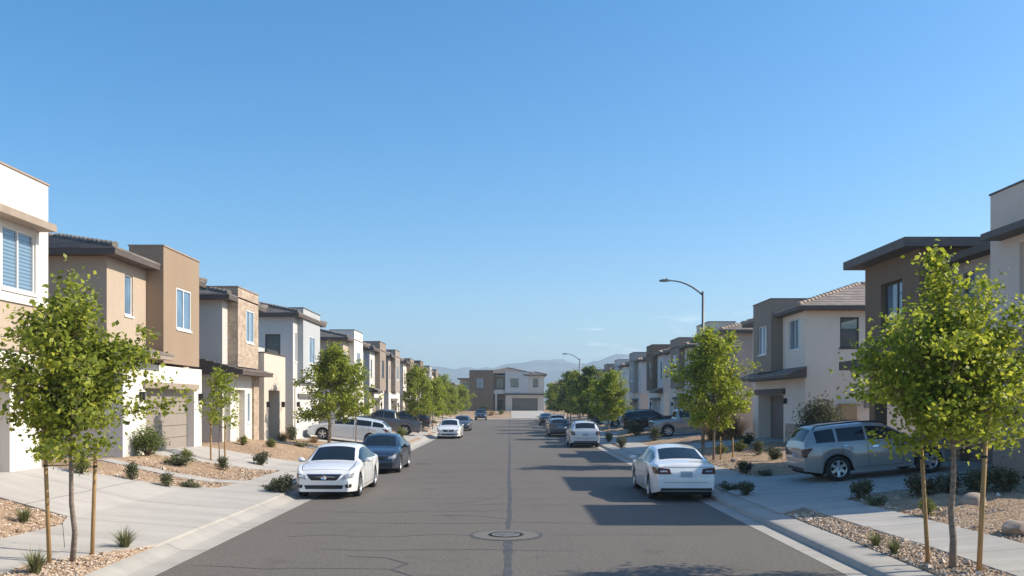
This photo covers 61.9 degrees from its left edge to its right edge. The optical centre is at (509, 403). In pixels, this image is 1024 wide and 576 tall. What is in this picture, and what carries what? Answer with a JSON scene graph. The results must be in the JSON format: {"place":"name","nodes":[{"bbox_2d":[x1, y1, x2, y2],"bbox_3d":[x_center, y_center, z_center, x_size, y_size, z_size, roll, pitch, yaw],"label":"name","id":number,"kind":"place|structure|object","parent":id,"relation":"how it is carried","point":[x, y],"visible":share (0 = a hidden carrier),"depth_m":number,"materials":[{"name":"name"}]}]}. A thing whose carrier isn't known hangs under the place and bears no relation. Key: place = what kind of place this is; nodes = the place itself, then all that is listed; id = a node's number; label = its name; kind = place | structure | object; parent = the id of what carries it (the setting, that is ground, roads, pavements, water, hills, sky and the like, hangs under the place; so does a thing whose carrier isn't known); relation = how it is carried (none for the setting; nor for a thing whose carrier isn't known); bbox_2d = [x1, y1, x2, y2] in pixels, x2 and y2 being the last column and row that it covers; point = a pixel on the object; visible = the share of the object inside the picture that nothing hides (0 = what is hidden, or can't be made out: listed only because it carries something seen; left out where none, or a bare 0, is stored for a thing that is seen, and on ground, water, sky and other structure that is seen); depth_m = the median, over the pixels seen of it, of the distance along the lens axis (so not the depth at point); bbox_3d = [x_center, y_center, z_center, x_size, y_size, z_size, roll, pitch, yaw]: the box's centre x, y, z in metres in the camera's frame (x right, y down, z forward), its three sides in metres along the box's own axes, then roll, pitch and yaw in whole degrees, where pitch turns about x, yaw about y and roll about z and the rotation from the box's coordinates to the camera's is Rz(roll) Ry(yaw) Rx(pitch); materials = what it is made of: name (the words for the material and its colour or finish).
{"place":"outdoors","nodes":[
{"label":"outdoors","id":0,"kind":"place"},
{"bbox_2d":[0,467,286,559],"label":"driveway","id":1,"kind":"structure","parent":0,"point":[162,514],"depth_m":19.47,"materials":[{"name":"concrete"}]},
{"bbox_2d":[97,459,246,483],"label":"path","id":2,"kind":"structure","parent":0,"point":[159,471],"depth_m":25.62,"materials":[{"name":"concrete"}]},
{"bbox_2d":[0,424,438,574],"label":"sidewalk","id":3,"kind":"structure","parent":0,"point":[12,547],"depth_m":15.05,"materials":[{"name":"concrete"}]},
{"bbox_2d":[154,446,303,471],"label":"driveway","id":4,"kind":"structure","parent":0,"point":[235,459],"depth_m":31.64,"materials":[{"name":"concrete"}]},
{"bbox_2d":[298,436,362,443],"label":"driveway","id":5,"kind":"structure","parent":0,"point":[341,440],"depth_m":50.73,"materials":[{"name":"concrete"}]},
{"bbox_2d":[307,417,392,440],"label":"parked wagon","id":6,"kind":"object","parent":5,"relation":"on","point":[366,427],"visible":0.79,"depth_m":49.70,"materials":[{"name":"paint"}]},
{"bbox_2d":[392,432,429,438],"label":"driveway","id":7,"kind":"structure","parent":0,"point":[418,436],"depth_m":65.23,"materials":[{"name":"concrete"}]},
{"bbox_2d":[353,409,422,434],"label":"parked pickup","id":8,"kind":"object","parent":7,"relation":"on","point":[392,419],"visible":0.65,"depth_m":65.07,"materials":[{"name":"grey paint"}]},
{"bbox_2d":[398,410,430,427],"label":"parked crossover","id":9,"kind":"object","parent":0,"point":[424,419],"visible":0.24,"depth_m":77.13,"materials":[{"name":"black paint"}]},
{"bbox_2d":[155,419,845,575],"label":"road","id":10,"kind":"structure","parent":0,"point":[682,535],"depth_m":18.88,"materials":[{"name":"grey asphalt"}]},
{"bbox_2d":[296,442,378,495],"bbox_3d":[-5.300,1.988,26.740,2.250,1.523,4.824,0,0,0],"label":"parked sedan","id":11,"kind":"object","parent":10,"relation":"on","point":[341,467],"visible":1,"depth_m":25.10,"materials":[{"name":"white paint"}]},
{"bbox_2d":[361,433,410,471],"bbox_3d":[-5.220,1.988,35.390,2.250,1.523,4.824,0,0,0],"label":"parked sedan","id":12,"kind":"object","parent":10,"relation":"on","point":[392,450],"visible":0.74,"depth_m":34.29,"materials":[{"name":"blue paint"}]},
{"bbox_2d":[193,420,635,575],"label":"road cracks","id":13,"kind":"object","parent":10,"relation":"on","point":[508,549],"visible":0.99,"depth_m":19.00,"materials":[{"name":"black asphalt"}]},
{"bbox_2d":[436,419,463,437],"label":"parked sedan","id":14,"kind":"object","parent":10,"relation":"on","point":[449,427],"visible":1,"depth_m":66.21,"materials":[{"name":"white paint"}]},
{"bbox_2d":[455,415,472,430],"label":"parked sedan","id":15,"kind":"object","parent":10,"relation":"on","point":[465,420],"visible":0.65,"depth_m":85.26,"materials":[{"name":"grey paint"}]},
{"bbox_2d":[470,529,541,540],"bbox_3d":[-0.070,2.736,17.800,1.520,0.020,1.520,0,0,0],"label":"manhole","id":16,"kind":"object","parent":10,"relation":"on","point":[506,534],"visible":1,"depth_m":17.70,"materials":[{"name":"concrete"}]},
{"bbox_2d":[545,418,570,435],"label":"parked wagon","id":17,"kind":"object","parent":10,"relation":"on","point":[555,425],"visible":0.78,"depth_m":70.32,"materials":[{"name":"grey paint"}]},
{"bbox_2d":[564,420,599,446],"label":"parked crossover","id":18,"kind":"object","parent":10,"relation":"on","point":[582,432],"visible":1,"depth_m":52.39,"materials":[{"name":"paint"}]},
{"bbox_2d":[630,443,715,497],"bbox_3d":[4.920,1.988,26.110,2.250,1.523,4.824,0,0,0],"label":"parked sedan","id":19,"kind":"object","parent":10,"relation":"on","point":[671,469],"visible":1,"depth_m":23.94,"materials":[{"name":"white paint"}]},
{"bbox_2d":[0,404,1023,575],"bbox_3d":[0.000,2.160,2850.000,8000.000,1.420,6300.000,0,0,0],"label":"ground","id":20,"kind":"structure","parent":0,"point":[1010,501],"depth_m":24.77,"materials":[{"name":"beige gravel"}]},
{"bbox_2d":[7,507,36,522],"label":"grass clump","id":21,"kind":"object","parent":20,"relation":"on","point":[24,516],"visible":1,"depth_m":16.45,"materials":[{"name":"plant"}]},
{"bbox_2d":[0,161,56,471],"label":"stucco house","id":22,"kind":"structure","parent":20,"relation":"on","point":[26,226],"depth_m":20.94,"materials":[{"name":"white paint"}]},
{"bbox_2d":[1,225,37,297],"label":"window","id":23,"kind":"structure","parent":22,"relation":"in","point":[18,246],"depth_m":20.97,"materials":[{"name":"blue glass"}]},
{"bbox_2d":[13,547,59,573],"bbox_3d":[-7.121,2.337,12.782,0.770,0.433,0.656,0,0,-8],"label":"grass clump","id":24,"kind":"object","parent":20,"relation":"on","point":[37,561],"visible":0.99,"depth_m":12.77,"materials":[{"name":"green plant"}]},
{"bbox_2d":[42,426,68,562],"bbox_3d":[-7.218,1.491,13.613,0.425,2.302,0.105,0,0,-27],"label":"tree stake","id":25,"kind":"object","parent":20,"relation":"on","point":[47,510],"visible":0.77,"depth_m":13.52,"materials":[{"name":"brown wood"}]},
{"bbox_2d":[73,454,92,474],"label":"shrub","id":26,"kind":"object","parent":20,"relation":"on","point":[84,463],"visible":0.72,"depth_m":22.29,"materials":[{"name":"green plant"}]},
{"bbox_2d":[73,451,96,554],"bbox_3d":[-6.994,1.736,14.067,0.126,1.852,0.636,0,0,0],"label":"tree stake","id":27,"kind":"object","parent":20,"relation":"on","point":[93,516],"visible":0.83,"depth_m":14.32,"materials":[{"name":"brown wood"}]},
{"bbox_2d":[0,254,209,562],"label":"street tree","id":28,"kind":"object","parent":20,"relation":"on","point":[66,405],"visible":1,"depth_m":13.45,"materials":[{"name":"green plant"}]},
{"bbox_2d":[41,233,206,456],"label":"stucco house","id":29,"kind":"structure","parent":20,"relation":"on","point":[155,286],"depth_m":29.54,"materials":[{"name":"brown paint"}]},
{"bbox_2d":[124,274,134,318],"bbox_3d":[-12.643,-3.538,28.250,0.155,1.416,0.700,0,0,0],"label":"window","id":30,"kind":"structure","parent":29,"relation":"in","point":[127,278],"depth_m":28.34,"materials":[{"name":"blue glass"}]},
{"bbox_2d":[146,389,186,451],"bbox_3d":[-12.450,0.752,30.625,0.100,2.496,4.330,0,0,0],"label":"garage door","id":31,"kind":"structure","parent":29,"relation":"in","point":[174,427],"depth_m":31.22,"materials":[{"name":"beige metal"}]},
{"bbox_2d":[176,287,191,333],"bbox_3d":[-12.023,-3.403,31.450,0.115,1.546,1.500,0,0,0],"label":"window","id":32,"kind":"structure","parent":29,"relation":"in","point":[183,298],"depth_m":31.44,"materials":[{"name":"blue glass"}]},
{"bbox_2d":[106,526,147,547],"bbox_3d":[-6.788,2.360,15.096,0.726,0.433,0.758,0,0,-12],"label":"grass clump","id":33,"kind":"object","parent":20,"relation":"on","point":[124,540],"visible":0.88,"depth_m":15.04,"materials":[{"name":"plant"}]},
{"bbox_2d":[122,460,141,479],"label":"shrub","id":34,"kind":"object","parent":20,"relation":"on","point":[131,470],"visible":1,"depth_m":23.12,"materials":[{"name":"green plant"}]},
{"bbox_2d":[128,419,172,455],"bbox_3d":[-11.735,1.163,27.625,1.347,1.284,1.352,0,0,3],"label":"shrub","id":35,"kind":"object","parent":20,"relation":"on","point":[146,442],"visible":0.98,"depth_m":27.48,"materials":[{"name":"green plant"}]},
{"bbox_2d":[161,453,197,465],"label":"shrub","id":36,"kind":"object","parent":20,"relation":"on","point":[183,460],"visible":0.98,"depth_m":27.16,"materials":[{"name":"green plant"}]},
{"bbox_2d":[195,366,241,460],"bbox_3d":[-10.298,0.425,30.228,1.524,3.534,1.723,0,0,41],"label":"street tree","id":37,"kind":"object","parent":20,"relation":"on","point":[221,383],"visible":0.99,"depth_m":30.16,"materials":[{"name":"green plant"}]},
{"bbox_2d":[189,285,273,441],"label":"stucco house","id":38,"kind":"structure","parent":20,"relation":"on","point":[228,328],"depth_m":37.10,"materials":[{"name":"beige paint"}]},
{"bbox_2d":[246,310,254,344],"bbox_3d":[-11.823,-3.438,38.825,0.115,1.516,1.250,0,0,0],"label":"window","id":39,"kind":"structure","parent":38,"relation":"in","point":[249,315],"depth_m":38.80,"materials":[{"name":"blue glass"}]},
{"bbox_2d":[252,446,271,465],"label":"shrub","id":40,"kind":"object","parent":20,"relation":"on","point":[261,458],"visible":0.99,"depth_m":31.68,"materials":[{"name":"green plant"}]},
{"bbox_2d":[83,419,474,575],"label":"curb","id":41,"kind":"structure","parent":20,"relation":"on","point":[153,561],"depth_m":16.90,"materials":[{"name":"concrete"}]},
{"bbox_2d":[269,472,295,492],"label":"shrub","id":42,"kind":"object","parent":20,"relation":"on","point":[283,484],"visible":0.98,"depth_m":24.44,"materials":[{"name":"green plant"}]},
{"bbox_2d":[258,302,326,440],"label":"stucco house","id":43,"kind":"structure","parent":20,"relation":"on","point":[288,344],"depth_m":47.50,"materials":[{"name":"grey paint"}]},
{"bbox_2d":[265,334,279,354],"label":"window","id":44,"kind":"structure","parent":43,"relation":"in","point":[272,341],"depth_m":47.57,"materials":[{"name":"grey glass"}]},
{"bbox_2d":[291,339,379,442],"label":"street tree","id":45,"kind":"object","parent":20,"relation":"on","point":[331,372],"visible":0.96,"depth_m":42.73,"materials":[{"name":"green plant"}]},
{"bbox_2d":[318,328,369,422],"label":"stucco house","id":46,"kind":"structure","parent":20,"relation":"on","point":[352,342],"depth_m":63.47,"materials":[{"name":"white paint"}]},
{"bbox_2d":[338,358,383,442],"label":"street tree","id":47,"kind":"object","parent":20,"relation":"on","point":[360,378],"visible":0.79,"depth_m":43.29,"materials":[{"name":"green plant"}]},
{"bbox_2d":[363,341,389,414],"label":"stucco house","id":48,"kind":"structure","parent":20,"relation":"on","point":[376,353],"depth_m":76.10,"materials":[{"name":"beige paint"}]},
{"bbox_2d":[384,349,403,411],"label":"stucco house","id":49,"kind":"structure","parent":20,"relation":"on","point":[394,359],"depth_m":86.40,"materials":[{"name":"paint"}]},
{"bbox_2d":[399,358,415,410],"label":"stucco house","id":50,"kind":"structure","parent":20,"relation":"on","point":[405,363],"depth_m":96.66,"materials":[{"name":"white paint"}]},
{"bbox_2d":[392,361,443,432],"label":"street tree","id":51,"kind":"object","parent":20,"relation":"on","point":[417,380],"visible":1,"depth_m":70.78,"materials":[{"name":"green plant"}]},
{"bbox_2d":[421,376,448,428],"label":"street tree","id":52,"kind":"object","parent":20,"relation":"on","point":[437,390],"visible":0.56,"depth_m":81.63,"materials":[{"name":"green plant"}]},
{"bbox_2d":[434,386,457,419],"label":"street tree","id":53,"kind":"object","parent":20,"relation":"on","point":[446,411],"visible":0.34,"depth_m":93.39,"materials":[{"name":"green plant"}]},
{"bbox_2d":[445,384,463,414],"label":"street tree","id":54,"kind":"object","parent":20,"relation":"on","point":[453,407],"visible":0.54,"depth_m":104.66,"materials":[{"name":"green plant"}]},
{"bbox_2d":[455,383,476,414],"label":"street tree","id":55,"kind":"object","parent":20,"relation":"on","point":[463,391],"visible":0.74,"depth_m":127.58,"materials":[{"name":"green plant"}]},
{"bbox_2d":[457,367,546,410],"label":"modern house","id":56,"kind":"structure","parent":20,"relation":"on","point":[508,389],"depth_m":159.75,"materials":[{"name":"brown paint"}]},
{"bbox_2d":[512,398,537,410],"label":"garage door","id":57,"kind":"structure","parent":56,"relation":"in","point":[518,404],"depth_m":160.04,"materials":[{"name":"grey metal"}]},
{"bbox_2d":[542,382,560,411],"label":"street tree","id":58,"kind":"object","parent":20,"relation":"on","point":[549,395],"visible":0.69,"depth_m":132.57,"materials":[{"name":"green plant"}]},
{"bbox_2d":[549,371,581,423],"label":"street tree","id":59,"kind":"object","parent":20,"relation":"on","point":[565,376],"visible":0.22,"depth_m":98.70,"materials":[{"name":"green plant"}]},
{"bbox_2d":[551,368,583,420],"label":"street tree","id":60,"kind":"object","parent":20,"relation":"on","point":[570,398],"visible":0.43,"depth_m":86.56,"materials":[{"name":"green plant"}]},
{"bbox_2d":[564,364,603,420],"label":"street tree","id":61,"kind":"object","parent":20,"relation":"on","point":[587,375],"visible":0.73,"depth_m":77.46,"materials":[{"name":"green plant"}]},
{"bbox_2d":[579,368,634,432],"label":"street tree","id":62,"kind":"object","parent":20,"relation":"on","point":[606,387],"visible":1,"depth_m":64.32,"materials":[{"name":"green plant"}]},
{"bbox_2d":[612,359,629,407],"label":"stucco house","id":63,"kind":"structure","parent":20,"relation":"on","point":[619,364],"depth_m":104.74,"materials":[{"name":"beige paint"}]},
{"bbox_2d":[626,421,644,435],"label":"shrub","id":64,"kind":"object","parent":20,"relation":"on","point":[636,429],"visible":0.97,"depth_m":62.53,"materials":[{"name":"green plant"}]},
{"bbox_2d":[625,352,647,409],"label":"stucco house","id":65,"kind":"structure","parent":20,"relation":"on","point":[638,394],"depth_m":92.80,"materials":[{"name":"white paint"}]},
{"bbox_2d":[642,344,669,414],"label":"stucco house","id":66,"kind":"structure","parent":20,"relation":"on","point":[657,360],"depth_m":80.70,"materials":[{"name":"white"}]},
{"bbox_2d":[662,337,696,414],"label":"stucco house","id":67,"kind":"structure","parent":20,"relation":"on","point":[676,349],"depth_m":69.21,"materials":[{"name":"beige paint"}]},
{"bbox_2d":[659,278,705,454],"bbox_3d":[8.050,-1.648,39.600,2.180,8.340,0.320,0,0,0],"label":"street lamp","id":68,"kind":"object","parent":20,"relation":"on","point":[702,429],"visible":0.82,"depth_m":39.55,"materials":[{"name":"metal"}]},
{"bbox_2d":[662,322,765,459],"bbox_3d":[8.712,-0.439,36.889,4.577,5.963,4.070,0,0,27],"label":"street tree","id":69,"kind":"object","parent":20,"relation":"on","point":[710,362],"visible":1,"depth_m":36.12,"materials":[{"name":"green plant"}]},
{"bbox_2d":[696,417,739,439],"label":"garage door","id":70,"kind":"structure","parent":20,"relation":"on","point":[709,433],"depth_m":49.18,"materials":[{"name":"metal"}]},
{"bbox_2d":[689,321,752,433],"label":"stucco house","id":71,"kind":"structure","parent":20,"relation":"on","point":[745,335],"depth_m":55.20,"materials":[{"name":"beige paint"}]},
{"bbox_2d":[735,455,753,473],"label":"shrub","id":72,"kind":"object","parent":20,"relation":"on","point":[744,467],"visible":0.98,"depth_m":29.83,"materials":[{"name":"green plant"}]},
{"bbox_2d":[735,475,756,495],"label":"shrub","id":73,"kind":"object","parent":20,"relation":"on","point":[746,488],"visible":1,"depth_m":23.72,"materials":[{"name":"green plant"}]},
{"bbox_2d":[590,440,935,575],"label":"curb","id":74,"kind":"structure","parent":20,"relation":"on","point":[846,557],"depth_m":16.75,"materials":[{"name":"concrete"}]},
{"bbox_2d":[789,390,846,432],"bbox_3d":[14.009,0.723,38.339,2.344,2.614,2.450,0,0,-24],"label":"shrub","id":75,"kind":"object","parent":20,"relation":"on","point":[822,412],"visible":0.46,"depth_m":37.99,"materials":[{"name":"green plant"}]},
{"bbox_2d":[739,281,915,441],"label":"stucco house","id":76,"kind":"structure","parent":20,"relation":"on","point":[799,344],"depth_m":41.05,"materials":[{"name":"beige paint"}]},
{"bbox_2d":[757,326,766,356],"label":"window","id":77,"kind":"structure","parent":76,"relation":"in","point":[762,330],"depth_m":45.51,"materials":[{"name":"blue glass"}]},
{"bbox_2d":[771,395,782,438],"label":"garage door","id":78,"kind":"structure","parent":76,"relation":"in","point":[776,401],"depth_m":46.73,"materials":[{"name":"metal"}]},
{"bbox_2d":[788,318,799,351],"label":"window","id":79,"kind":"structure","parent":76,"relation":"in","point":[794,325],"depth_m":42.17,"materials":[{"name":"blue glass"}]},
{"bbox_2d":[839,317,858,348],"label":"window","id":80,"kind":"structure","parent":76,"relation":"in","point":[849,326],"depth_m":40.47,"materials":[{"name":"black glass"}]},
{"bbox_2d":[845,478,874,498],"bbox_3d":[8.927,2.096,21.588,0.621,0.731,0.686,0,0,-28],"label":"shrub","id":81,"kind":"object","parent":20,"relation":"on","point":[863,487],"visible":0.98,"depth_m":21.50,"materials":[{"name":"green plant"}]},
{"bbox_2d":[859,495,887,505],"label":"shrub","id":82,"kind":"object","parent":20,"relation":"on","point":[872,501],"visible":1,"depth_m":20.35,"materials":[{"name":"green plant"}]},
{"bbox_2d":[881,536,905,553],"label":"grass clump","id":83,"kind":"object","parent":20,"relation":"on","point":[894,547],"visible":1,"depth_m":14.67,"materials":[{"name":"plant"}]},
{"bbox_2d":[903,465,937,496],"bbox_3d":[10.092,1.933,20.956,0.808,0.847,0.814,0,0,-36],"label":"shrub","id":84,"kind":"object","parent":20,"relation":"on","point":[914,483],"visible":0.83,"depth_m":20.91,"materials":[{"name":"green plant"}]},
{"bbox_2d":[828,239,1023,568],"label":"street tree","id":85,"kind":"object","parent":20,"relation":"on","point":[950,355],"visible":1,"depth_m":13.11,"materials":[{"name":"green plant"}]},
{"bbox_2d":[917,496,937,514],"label":"shrub","id":86,"kind":"object","parent":20,"relation":"on","point":[931,506],"visible":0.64,"depth_m":18.28,"materials":[{"name":"green plant"}]},
{"bbox_2d":[839,179,1023,481],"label":"modern house","id":87,"kind":"structure","parent":20,"relation":"on","point":[892,280],"depth_m":27.30,"materials":[{"name":"beige paint"}]},
{"bbox_2d":[879,280,901,330],"bbox_3d":[13.407,-3.393,29.725,0.285,1.666,1.750,0,0,0],"label":"window","id":88,"kind":"structure","parent":87,"relation":"in","point":[893,291],"depth_m":30.02,"materials":[{"name":"blue glass"}]},
{"bbox_2d":[969,400,992,463],"bbox_3d":[15.530,0.972,26.300,0.100,2.596,4.980,0,0,0],"label":"garage door","id":89,"kind":"structure","parent":87,"relation":"in","point":[973,452],"depth_m":28.10,"materials":[{"name":"metal"}]},
{"bbox_2d":[919,442,948,562],"bbox_3d":[6.807,1.661,13.598,0.089,2.054,0.622,0,0,-24],"label":"tree stake","id":90,"kind":"object","parent":20,"relation":"on","point":[925,519],"visible":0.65,"depth_m":13.77,"materials":[{"name":"brown wood"}]},
{"bbox_2d":[929,463,964,494],"bbox_3d":[10.675,1.886,20.811,0.776,0.847,0.794,0,0,33],"label":"shrub","id":91,"kind":"object","parent":20,"relation":"on","point":[942,482],"visible":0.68,"depth_m":20.69,"materials":[{"name":"green plant"}]},
{"bbox_2d":[956,411,989,570],"bbox_3d":[7.056,1.389,13.074,0.517,2.555,0.206,0,0,35],"label":"tree stake","id":92,"kind":"object","parent":20,"relation":"on","point":[984,456],"visible":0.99,"depth_m":12.95,"materials":[{"name":"brown wood"}]},
{"bbox_2d":[960,492,986,505],"bbox_3d":[10.410,2.216,19.140,0.500,0.441,0.631,0,0,39],"label":"boulder","id":93,"kind":"object","parent":20,"relation":"on","point":[971,498],"visible":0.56,"depth_m":18.96,"materials":[{"name":"stone"}]},
{"bbox_2d":[957,458,997,491],"bbox_3d":[11.377,1.783,20.661,0.953,0.924,0.887,0,0,-19],"label":"shrub","id":94,"kind":"object","parent":20,"relation":"on","point":[973,479],"visible":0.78,"depth_m":20.56,"materials":[{"name":"green plant"}]},
{"bbox_2d":[987,456,1023,491],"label":"shrub","id":95,"kind":"object","parent":20,"relation":"on","point":[1003,483],"visible":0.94,"depth_m":20.48,"materials":[{"name":"green plant"}]},
{"bbox_2d":[1002,520,1023,535],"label":"boulder","id":96,"kind":"object","parent":20,"relation":"on","point":[1012,527],"visible":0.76,"depth_m":15.50,"materials":[{"name":"stone"}]},
{"bbox_2d":[0,0,1023,368],"label":"sky","id":97,"kind":"structure","parent":0,"point":[451,184],"materials":[{"name":"blue"}]},
{"bbox_2d":[511,411,543,417],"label":"driveway","id":98,"kind":"structure","parent":0,"point":[524,414],"depth_m":152.55,"materials":[{"name":"concrete"}]},
{"bbox_2d":[432,354,628,403],"bbox_3d":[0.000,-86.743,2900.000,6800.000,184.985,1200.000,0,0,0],"label":"mountains","id":99,"kind":"structure","parent":0,"point":[553,369],"depth_m":2648.50,"materials":[{"name":"stone"}]},
{"bbox_2d":[600,429,649,435],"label":"driveway","id":100,"kind":"structure","parent":0,"point":[614,433],"depth_m":69.32,"materials":[{"name":"concrete"}]},
{"bbox_2d":[620,409,671,428],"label":"parked suv","id":101,"kind":"object","parent":100,"relation":"on","point":[643,417],"visible":0.61,"depth_m":68.51,"materials":[{"name":"black paint"}]},
{"bbox_2d":[600,431,700,443],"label":"driveway","id":102,"kind":"structure","parent":0,"point":[645,438],"depth_m":57.52,"materials":[{"name":"concrete"}]},
{"bbox_2d":[648,407,718,436],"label":"parked pickup","id":103,"kind":"object","parent":102,"relation":"on","point":[676,422],"visible":0.52,"depth_m":56.86,"materials":[{"name":"silver metal"}]},
{"bbox_2d":[620,438,782,454],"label":"driveway","id":104,"kind":"structure","parent":0,"point":[638,451],"depth_m":45.96,"materials":[{"name":"concrete"}]},
{"bbox_2d":[717,413,754,438],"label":"garage door","id":105,"kind":"structure","parent":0,"point":[735,433],"depth_m":48.74,"materials":[{"name":"brown metal"}]},
{"bbox_2d":[569,421,1023,575],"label":"sidewalk","id":106,"kind":"structure","parent":0,"point":[1003,555],"depth_m":16.54,"materials":[{"name":"concrete"}]},
{"bbox_2d":[715,461,992,513],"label":"driveway","id":107,"kind":"structure","parent":0,"point":[780,494],"depth_m":24.65,"materials":[{"name":"concrete"}]},
{"bbox_2d":[785,420,956,480],"bbox_3d":[11.031,1.340,26.200,4.606,1.719,2.336,-5,0,0],"label":"parked suv","id":108,"kind":"object","parent":107,"relation":"on","point":[837,450],"visible":0.75,"depth_m":25.30,"materials":[{"name":"silver metal"}]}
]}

